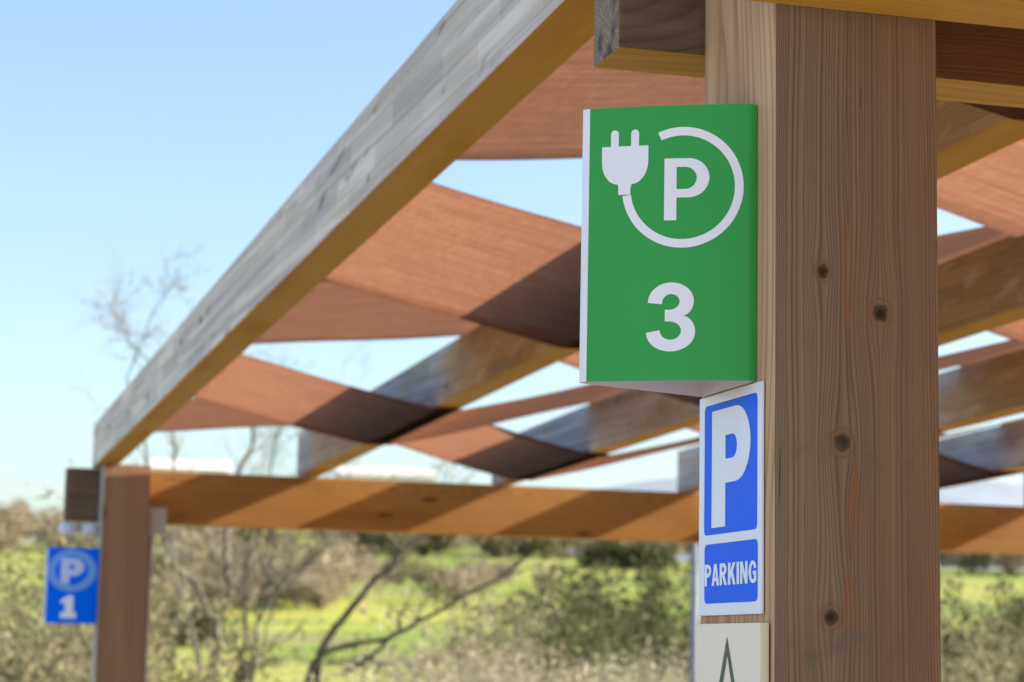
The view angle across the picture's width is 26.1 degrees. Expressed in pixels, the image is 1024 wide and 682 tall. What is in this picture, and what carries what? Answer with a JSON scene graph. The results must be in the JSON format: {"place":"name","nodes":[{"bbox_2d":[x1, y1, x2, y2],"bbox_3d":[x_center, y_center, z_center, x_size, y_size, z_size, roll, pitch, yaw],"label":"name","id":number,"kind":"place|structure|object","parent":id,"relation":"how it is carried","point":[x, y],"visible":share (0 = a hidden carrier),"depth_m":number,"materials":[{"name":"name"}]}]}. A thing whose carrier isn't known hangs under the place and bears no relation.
{"place":"outdoors","nodes":[
{"label":"outdoors","id":0,"kind":"place"},
{"bbox_2d":[0,529,1023,681],"bbox_3d":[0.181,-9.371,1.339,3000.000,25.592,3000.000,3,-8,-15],"label":"ground","id":1,"kind":"structure","parent":0,"point":[331,616],"depth_m":149.62,"materials":[{"name":"plant"}]},
{"bbox_2d":[0,498,36,554],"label":"ridge tree","id":2,"kind":"object","parent":1,"relation":"on","point":[5,535],"visible":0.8,"depth_m":267.10,"materials":[{"name":"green plant"}]},
{"bbox_2d":[19,507,44,542],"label":"ridge tree","id":3,"kind":"object","parent":1,"relation":"on","point":[35,509],"visible":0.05,"depth_m":311.84,"materials":[{"name":"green plant"}]},
{"bbox_2d":[2,494,63,545],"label":"ridge tree","id":4,"kind":"object","parent":1,"relation":"on","point":[29,519],"visible":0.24,"depth_m":296.93,"materials":[{"name":"green plant"}]},
{"bbox_2d":[28,506,63,534],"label":"ridge tree","id":5,"kind":"object","parent":1,"relation":"on","point":[44,513],"visible":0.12,"depth_m":309.80,"materials":[{"name":"green plant"}]},
{"bbox_2d":[23,518,80,548],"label":"ridge tree","id":6,"kind":"object","parent":1,"relation":"on","point":[55,532],"visible":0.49,"depth_m":284.74,"materials":[{"name":"green plant"}]},
{"bbox_2d":[51,515,81,546],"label":"ridge tree","id":7,"kind":"object","parent":1,"relation":"on","point":[58,531],"visible":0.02,"depth_m":294.45,"materials":[{"name":"green plant"}]},
{"bbox_2d":[73,523,97,547],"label":"ridge tree","id":8,"kind":"object","parent":1,"relation":"on","point":[87,537],"visible":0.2,"depth_m":283.31,"materials":[{"name":"green plant"}]},
{"bbox_2d":[0,459,238,679],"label":"shrub","id":9,"kind":"object","parent":1,"relation":"on","point":[42,544],"visible":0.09,"depth_m":25.93,"materials":[{"name":"green plant"}]},
{"bbox_2d":[0,527,282,681],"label":"shrub","id":10,"kind":"object","parent":1,"relation":"on","point":[15,659],"visible":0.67,"depth_m":18.20,"materials":[{"name":"green plant"}]},
{"bbox_2d":[0,480,327,681],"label":"shrub","id":11,"kind":"object","parent":1,"relation":"on","point":[69,636],"visible":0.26,"depth_m":23.28,"materials":[{"name":"green plant"}]},
{"bbox_2d":[149,602,187,643],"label":"hedge tree","id":12,"kind":"object","parent":1,"relation":"on","point":[172,616],"visible":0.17,"depth_m":114.78,"materials":[{"name":"green plant"}]},
{"bbox_2d":[53,525,286,590],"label":"shrub","id":13,"kind":"object","parent":1,"relation":"on","point":[161,562],"visible":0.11,"depth_m":159.00,"materials":[{"name":"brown plant"}]},
{"bbox_2d":[155,526,189,537],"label":"ridge tree","id":14,"kind":"object","parent":1,"relation":"on","point":[174,529],"visible":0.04,"depth_m":303.60,"materials":[{"name":"green plant"}]},
{"bbox_2d":[150,570,199,603],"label":"hedge tree","id":15,"kind":"object","parent":1,"relation":"on","point":[169,585],"visible":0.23,"depth_m":143.98,"materials":[{"name":"green plant"}]},
{"bbox_2d":[56,234,296,681],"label":"bare tree","id":16,"kind":"object","parent":1,"relation":"on","point":[216,631],"visible":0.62,"depth_m":25.87,"materials":[{"name":"brown plant"}]},
{"bbox_2d":[161,602,196,644],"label":"hedge tree","id":17,"kind":"object","parent":1,"relation":"on","point":[182,627],"visible":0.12,"depth_m":114.97,"materials":[{"name":"green plant"}]},
{"bbox_2d":[154,526,209,552],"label":"ridge tree","id":18,"kind":"object","parent":1,"relation":"on","point":[169,538],"visible":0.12,"depth_m":278.17,"materials":[{"name":"green plant"}]},
{"bbox_2d":[158,565,207,599],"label":"hedge tree","id":19,"kind":"object","parent":1,"relation":"on","point":[180,580],"visible":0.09,"depth_m":153.97,"materials":[{"name":"green plant"}]},
{"bbox_2d":[170,602,207,645],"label":"hedge tree","id":20,"kind":"object","parent":1,"relation":"on","point":[189,636],"visible":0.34,"depth_m":115.19,"materials":[{"name":"green plant"}]},
{"bbox_2d":[150,459,231,473],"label":"farm building","id":21,"kind":"structure","parent":1,"relation":"on","point":[201,466],"depth_m":342.58,"materials":[{"name":"grey"}]},
{"bbox_2d":[171,602,222,645],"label":"hedge tree","id":22,"kind":"object","parent":1,"relation":"on","point":[200,624],"visible":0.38,"depth_m":115.26,"materials":[{"name":"green plant"}]},
{"bbox_2d":[181,567,225,604],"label":"hedge tree","id":23,"kind":"object","parent":1,"relation":"on","point":[193,589],"visible":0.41,"depth_m":147.02,"materials":[{"name":"green plant"}]},
{"bbox_2d":[174,526,234,551],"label":"ridge tree","id":24,"kind":"object","parent":1,"relation":"on","point":[201,529],"visible":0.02,"depth_m":287.60,"materials":[{"name":"green plant"}]},
{"bbox_2d":[192,604,235,645],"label":"hedge tree","id":25,"kind":"object","parent":1,"relation":"on","point":[209,627],"visible":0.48,"depth_m":115.36,"materials":[{"name":"green plant"}]},
{"bbox_2d":[206,565,238,600],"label":"hedge tree","id":26,"kind":"object","parent":1,"relation":"on","point":[214,573],"visible":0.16,"depth_m":154.05,"materials":[{"name":"green plant"}]},
{"bbox_2d":[209,570,264,610],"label":"hedge tree","id":27,"kind":"object","parent":1,"relation":"on","point":[235,596],"visible":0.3,"depth_m":144.16,"materials":[{"name":"green plant"}]},
{"bbox_2d":[222,528,290,554],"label":"ridge tree","id":28,"kind":"object","parent":1,"relation":"on","point":[255,531],"visible":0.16,"depth_m":277.06,"materials":[{"name":"green plant"}]},
{"bbox_2d":[241,566,287,601],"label":"hedge tree","id":29,"kind":"object","parent":1,"relation":"on","point":[262,583],"visible":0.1,"depth_m":153.88,"materials":[{"name":"green plant"}]},
{"bbox_2d":[257,568,298,603],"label":"hedge tree","id":30,"kind":"object","parent":1,"relation":"on","point":[278,596],"visible":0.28,"depth_m":152.45,"materials":[{"name":"green plant"}]},
{"bbox_2d":[266,529,308,554],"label":"ridge tree","id":31,"kind":"object","parent":1,"relation":"on","point":[291,532],"visible":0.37,"depth_m":282.22,"materials":[{"name":"green plant"}]},
{"bbox_2d":[262,572,322,606],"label":"hedge tree","id":32,"kind":"object","parent":1,"relation":"on","point":[292,594],"visible":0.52,"depth_m":149.65,"materials":[{"name":"green plant"}]},
{"bbox_2d":[183,527,408,601],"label":"shrub","id":33,"kind":"object","parent":1,"relation":"on","point":[344,584],"visible":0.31,"depth_m":157.12,"materials":[{"name":"brown plant"}]},
{"bbox_2d":[285,571,342,609],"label":"hedge tree","id":34,"kind":"object","parent":1,"relation":"on","point":[315,600],"visible":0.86,"depth_m":147.39,"materials":[{"name":"green plant"}]},
{"bbox_2d":[155,341,480,681],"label":"bare tree","id":35,"kind":"object","parent":1,"relation":"on","point":[254,664],"visible":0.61,"depth_m":23.96,"materials":[{"name":"brown plant"}]},
{"bbox_2d":[306,530,337,545],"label":"ridge tree","id":36,"kind":"object","parent":1,"relation":"on","point":[316,538],"visible":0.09,"depth_m":307.14,"materials":[{"name":"green plant"}]},
{"bbox_2d":[315,531,366,544],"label":"ridge tree","id":37,"kind":"object","parent":1,"relation":"on","point":[344,537],"visible":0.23,"depth_m":280.72,"materials":[{"name":"green plant"}]},
{"bbox_2d":[330,551,371,583],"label":"hedge tree","id":38,"kind":"object","parent":1,"relation":"on","point":[363,564],"visible":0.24,"depth_m":192.00,"materials":[{"name":"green plant"}]},
{"bbox_2d":[347,543,365,565],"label":"hedge tree","id":39,"kind":"object","parent":1,"relation":"on","point":[352,552],"visible":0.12,"depth_m":222.66,"materials":[{"name":"green plant"}]},
{"bbox_2d":[334,532,385,555],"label":"ridge tree","id":40,"kind":"object","parent":1,"relation":"on","point":[365,536],"visible":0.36,"depth_m":280.97,"materials":[{"name":"green plant"}]},
{"bbox_2d":[360,544,376,564],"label":"hedge tree","id":41,"kind":"object","parent":1,"relation":"on","point":[368,550],"visible":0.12,"depth_m":222.82,"materials":[{"name":"green plant"}]},
{"bbox_2d":[339,550,405,580],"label":"hedge tree","id":42,"kind":"object","parent":1,"relation":"on","point":[377,563],"visible":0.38,"depth_m":194.66,"materials":[{"name":"green plant"}]},
{"bbox_2d":[336,466,437,481],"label":"farm building","id":43,"kind":"structure","parent":1,"relation":"on","point":[380,471],"depth_m":345.13,"materials":[{"name":"grey"}]},
{"bbox_2d":[357,532,431,557],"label":"ridge tree","id":44,"kind":"object","parent":1,"relation":"on","point":[377,539],"visible":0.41,"depth_m":278.17,"materials":[{"name":"green plant"}]},
{"bbox_2d":[376,560,419,584],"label":"hedge tree","id":45,"kind":"object","parent":1,"relation":"on","point":[397,575],"visible":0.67,"depth_m":194.85,"materials":[{"name":"green plant"}]},
{"bbox_2d":[397,552,427,577],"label":"hedge tree","id":46,"kind":"object","parent":1,"relation":"on","point":[409,565],"visible":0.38,"depth_m":213.90,"materials":[{"name":"green plant"}]},
{"bbox_2d":[252,406,580,681],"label":"bare tree","id":47,"kind":"object","parent":1,"relation":"on","point":[315,668],"visible":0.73,"depth_m":21.78,"materials":[{"name":"brown plant"}]},
{"bbox_2d":[408,562,440,583],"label":"hedge tree","id":48,"kind":"object","parent":1,"relation":"on","point":[421,575],"visible":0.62,"depth_m":200.01,"materials":[{"name":"green plant"}]},
{"bbox_2d":[405,534,447,556],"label":"ridge tree","id":49,"kind":"object","parent":1,"relation":"on","point":[426,549],"visible":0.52,"depth_m":284.74,"materials":[{"name":"green plant"}]},
{"bbox_2d":[416,558,449,581],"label":"hedge tree","id":50,"kind":"object","parent":1,"relation":"on","point":[429,570],"visible":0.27,"depth_m":207.20,"materials":[{"name":"green plant"}]},
{"bbox_2d":[284,661,591,681],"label":"reed clump","id":51,"kind":"object","parent":1,"relation":"on","point":[429,675],"visible":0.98,"depth_m":19.75,"materials":[{"name":"white"}]},
{"bbox_2d":[428,560,453,579],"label":"hedge tree","id":52,"kind":"object","parent":1,"relation":"on","point":[438,569],"visible":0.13,"depth_m":200.65,"materials":[{"name":"green plant"}]},
{"bbox_2d":[271,536,621,681],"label":"shrub","id":53,"kind":"object","parent":1,"relation":"on","point":[472,645],"visible":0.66,"depth_m":29.31,"materials":[{"name":"green plant"}]},
{"bbox_2d":[422,564,479,604],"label":"hedge tree","id":54,"kind":"object","parent":1,"relation":"on","point":[448,588],"visible":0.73,"depth_m":158.19,"materials":[{"name":"green plant"}]},
{"bbox_2d":[429,535,473,551],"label":"ridge tree","id":55,"kind":"object","parent":1,"relation":"on","point":[448,540],"visible":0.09,"depth_m":305.71,"materials":[{"name":"green plant"}]},
{"bbox_2d":[436,561,477,585],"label":"hedge tree","id":56,"kind":"object","parent":1,"relation":"on","point":[454,569],"visible":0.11,"depth_m":192.07,"materials":[{"name":"green plant"}]},
{"bbox_2d":[309,649,605,681],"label":"reed clump","id":57,"kind":"object","parent":1,"relation":"on","point":[397,678],"visible":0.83,"depth_m":20.69,"materials":[{"name":"white"}]},
{"bbox_2d":[348,587,587,681],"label":"shrub","id":58,"kind":"object","parent":1,"relation":"on","point":[427,656],"visible":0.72,"depth_m":24.66,"materials":[{"name":"green plant"}]},
{"bbox_2d":[455,553,491,569],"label":"hedge tree","id":59,"kind":"object","parent":1,"relation":"on","point":[463,563],"visible":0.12,"depth_m":210.21,"materials":[{"name":"green plant"}]},
{"bbox_2d":[446,560,519,593],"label":"hedge tree","id":60,"kind":"object","parent":1,"relation":"on","point":[485,567],"visible":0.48,"depth_m":179.96,"materials":[{"name":"green plant"}]},
{"bbox_2d":[474,559,519,584],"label":"hedge tree","id":61,"kind":"object","parent":1,"relation":"on","point":[496,567],"visible":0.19,"depth_m":205.88,"materials":[{"name":"green plant"}]},
{"bbox_2d":[466,536,531,557],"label":"ridge tree","id":62,"kind":"object","parent":1,"relation":"on","point":[488,545],"visible":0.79,"depth_m":284.39,"materials":[{"name":"green plant"}]},
{"bbox_2d":[472,536,525,556],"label":"ridge tree","id":63,"kind":"object","parent":1,"relation":"on","point":[511,548],"visible":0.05,"depth_m":296.38,"materials":[{"name":"green plant"}]},
{"bbox_2d":[493,552,528,580],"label":"hedge tree","id":64,"kind":"object","parent":1,"relation":"on","point":[500,563],"visible":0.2,"depth_m":215.60,"materials":[{"name":"green plant"}]},
{"bbox_2d":[356,575,671,681],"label":"shrub","id":65,"kind":"object","parent":1,"relation":"on","point":[567,639],"visible":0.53,"depth_m":32.59,"materials":[{"name":"green plant"}]},
{"bbox_2d":[351,655,689,681],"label":"reed clump","id":66,"kind":"object","parent":1,"relation":"on","point":[550,674],"visible":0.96,"depth_m":19.72,"materials":[{"name":"white"}]},
{"bbox_2d":[512,537,535,556],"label":"ridge tree","id":67,"kind":"object","parent":1,"relation":"on","point":[521,552],"visible":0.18,"depth_m":296.52,"materials":[{"name":"green plant"}]},
{"bbox_2d":[392,542,678,681],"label":"shrub","id":68,"kind":"object","parent":1,"relation":"on","point":[585,589],"visible":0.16,"depth_m":39.80,"materials":[{"name":"green plant"}]},
{"bbox_2d":[502,537,582,558],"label":"ridge tree","id":69,"kind":"object","parent":1,"relation":"on","point":[549,545],"visible":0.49,"depth_m":286.79,"materials":[{"name":"green plant"}]},
{"bbox_2d":[527,562,562,593],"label":"hedge tree","id":70,"kind":"object","parent":1,"relation":"on","point":[541,578],"visible":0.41,"depth_m":180.72,"materials":[{"name":"green plant"}]},
{"bbox_2d":[535,539,593,558],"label":"ridge tree","id":71,"kind":"object","parent":1,"relation":"on","point":[567,551],"visible":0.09,"depth_m":297.23,"materials":[{"name":"green plant"}]},
{"bbox_2d":[433,560,700,681],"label":"shrub","id":72,"kind":"object","parent":1,"relation":"on","point":[623,614],"visible":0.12,"depth_m":41.12,"materials":[{"name":"green plant"}]},
{"bbox_2d":[454,555,688,681],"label":"shrub","id":73,"kind":"object","parent":1,"relation":"on","point":[577,623],"visible":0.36,"depth_m":37.28,"materials":[{"name":"green plant"}]},
{"bbox_2d":[568,539,606,568],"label":"hedge tree","id":74,"kind":"object","parent":1,"relation":"on","point":[580,562],"visible":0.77,"depth_m":248.14,"materials":[{"name":"green plant"}]},
{"bbox_2d":[502,655,683,681],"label":"reed clump","id":75,"kind":"object","parent":1,"relation":"on","point":[651,671],"visible":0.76,"depth_m":20.60,"materials":[{"name":"white"}]},
{"bbox_2d":[498,540,700,674],"bbox_3d":[3.067,7.184,49.099,6.351,7.336,8.617,1,-8,4],"label":"evergreen tree","id":76,"kind":"object","parent":1,"relation":"on","point":[651,593],"visible":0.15,"depth_m":48.46,"materials":[{"name":"green plant"}]},
{"bbox_2d":[569,540,629,553],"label":"ridge tree","id":77,"kind":"object","parent":1,"relation":"on","point":[606,542],"visible":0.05,"depth_m":304.83,"materials":[{"name":"green plant"}]},
{"bbox_2d":[581,540,619,568],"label":"hedge tree","id":78,"kind":"object","parent":1,"relation":"on","point":[598,548],"visible":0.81,"depth_m":247.88,"materials":[{"name":"green plant"}]},
{"bbox_2d":[597,541,626,568],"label":"hedge tree","id":79,"kind":"object","parent":1,"relation":"on","point":[609,553],"visible":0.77,"depth_m":247.61,"materials":[{"name":"green plant"}]},
{"bbox_2d":[605,541,634,568],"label":"hedge tree","id":80,"kind":"object","parent":1,"relation":"on","point":[623,552],"visible":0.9,"depth_m":247.62,"materials":[{"name":"green plant"}]},
{"bbox_2d":[551,634,689,681],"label":"reed clump","id":81,"kind":"object","parent":1,"relation":"on","point":[652,659],"visible":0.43,"depth_m":22.62,"materials":[{"name":"white"}]},
{"bbox_2d":[603,540,644,558],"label":"ridge tree","id":82,"kind":"object","parent":1,"relation":"on","point":[630,545],"visible":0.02,"depth_m":305.82,"materials":[{"name":"green plant"}]},
{"bbox_2d":[609,541,645,569],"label":"hedge tree","id":83,"kind":"object","parent":1,"relation":"on","point":[634,554],"visible":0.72,"depth_m":248.16,"materials":[{"name":"green plant"}]},
{"bbox_2d":[624,542,661,568],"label":"hedge tree","id":84,"kind":"object","parent":1,"relation":"on","point":[640,556],"visible":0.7,"depth_m":248.09,"materials":[{"name":"green plant"}]},
{"bbox_2d":[636,542,664,569],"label":"hedge tree","id":85,"kind":"object","parent":1,"relation":"on","point":[653,554],"visible":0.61,"depth_m":247.27,"materials":[{"name":"green plant"}]},
{"bbox_2d":[641,542,679,569],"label":"hedge tree","id":86,"kind":"object","parent":1,"relation":"on","point":[667,557],"visible":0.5,"depth_m":248.36,"materials":[{"name":"green plant"}]},
{"bbox_2d":[642,542,689,560],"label":"ridge tree","id":87,"kind":"object","parent":1,"relation":"on","point":[679,548],"visible":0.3,"depth_m":294.04,"materials":[{"name":"green plant"}]},
{"bbox_2d":[670,543,690,558],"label":"ridge tree","id":88,"kind":"object","parent":1,"relation":"on","point":[687,549],"visible":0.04,"depth_m":307.08,"materials":[{"name":"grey plant"}]},
{"bbox_2d":[679,543,1023,681],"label":"shrub","id":89,"kind":"object","parent":1,"relation":"on","point":[957,648],"visible":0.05,"depth_m":33.15,"materials":[{"name":"green plant"}]},
{"bbox_2d":[940,552,985,568],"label":"ridge tree","id":90,"kind":"object","parent":1,"relation":"on","point":[944,557],"visible":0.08,"depth_m":306.44,"materials":[{"name":"green plant"}]},
{"bbox_2d":[943,552,1012,574],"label":"ridge tree","id":91,"kind":"object","parent":1,"relation":"on","point":[975,563],"visible":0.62,"depth_m":284.12,"materials":[{"name":"green plant"}]},
{"bbox_2d":[943,611,1018,681],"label":"shrub","id":92,"kind":"object","parent":1,"relation":"on","point":[982,643],"visible":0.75,"depth_m":21.02,"materials":[{"name":"green plant"}]},
{"bbox_2d":[940,571,1023,681],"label":"shrub","id":93,"kind":"object","parent":1,"relation":"on","point":[947,636],"visible":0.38,"depth_m":37.59,"materials":[{"name":"green plant"}]},
{"bbox_2d":[940,586,1023,681],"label":"shrub","id":94,"kind":"object","parent":1,"relation":"on","point":[1006,649],"visible":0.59,"depth_m":28.95,"materials":[{"name":"green plant"}]},
{"bbox_2d":[988,554,1023,574],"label":"ridge tree","id":95,"kind":"object","parent":1,"relation":"on","point":[1009,564],"visible":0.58,"depth_m":283.72,"materials":[{"name":"beige plant"}]},
{"bbox_2d":[0,0,1023,543],"label":"sky","id":96,"kind":"structure","parent":0,"point":[134,126],"materials":[{"name":"blue"}]},
{"bbox_2d":[568,477,1023,570],"bbox_3d":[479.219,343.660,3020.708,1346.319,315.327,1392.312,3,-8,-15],"label":"hills","id":97,"kind":"structure","parent":0,"point":[988,492],"depth_m":2906.23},
{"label":"parking lot","id":98,"kind":"structure","parent":0,"visible":0},
{"bbox_2d":[63,0,1023,681],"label":"pergola","id":99,"kind":"object","parent":98,"relation":"on","point":[885,128],"visible":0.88,"depth_m":4.71,"materials":[{"name":"brown wood"}]},
{"bbox_2d":[43,547,99,623],"bbox_3d":[-2.058,1.142,10.301,0.235,0.349,0.170,3,-8,-15],"label":"parking sign","id":100,"kind":"object","parent":99,"relation":"attached to","point":[71,586],"visible":1,"depth_m":10.26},
{"bbox_2d":[58,521,98,536],"bbox_3d":[-2.038,0.883,10.390,0.167,0.072,0.166,-3,-9,29],"label":"floodlight","id":101,"kind":"object","parent":99,"relation":"attached to","point":[88,529],"visible":1,"depth_m":10.36,"materials":[{"name":"grey plastic"}]},
{"bbox_2d":[142,508,166,681],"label":"junction box","id":102,"kind":"object","parent":99,"relation":"attached to","point":[157,520],"visible":0.88,"depth_m":10.37,"materials":[{"name":"grey plastic"}]},
{"bbox_2d":[579,104,756,396],"bbox_3d":[0.172,-0.106,2.604,0.183,0.330,0.170,3,-8,-15],"label":"parking sign","id":103,"kind":"object","parent":99,"relation":"attached to","point":[668,297],"visible":1,"depth_m":2.56,"materials":[{"name":"metal"}]},
{"bbox_2d":[698,381,763,615],"bbox_3d":[0.255,0.188,2.577,0.004,0.262,0.200,3,-8,-15],"label":"parking sign","id":104,"kind":"object","parent":99,"relation":"attached to","point":[731,517],"visible":1,"depth_m":2.57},
{"bbox_2d":[696,623,768,681],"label":"notice plate","id":105,"kind":"object","parent":99,"relation":"attached to","point":[732,652],"visible":1,"depth_m":2.52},
{"bbox_2d":[690,543,698,681],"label":"pole","id":106,"kind":"object","parent":98,"relation":"on","point":[694,616],"depth_m":16.80,"materials":[{"name":"metal"}]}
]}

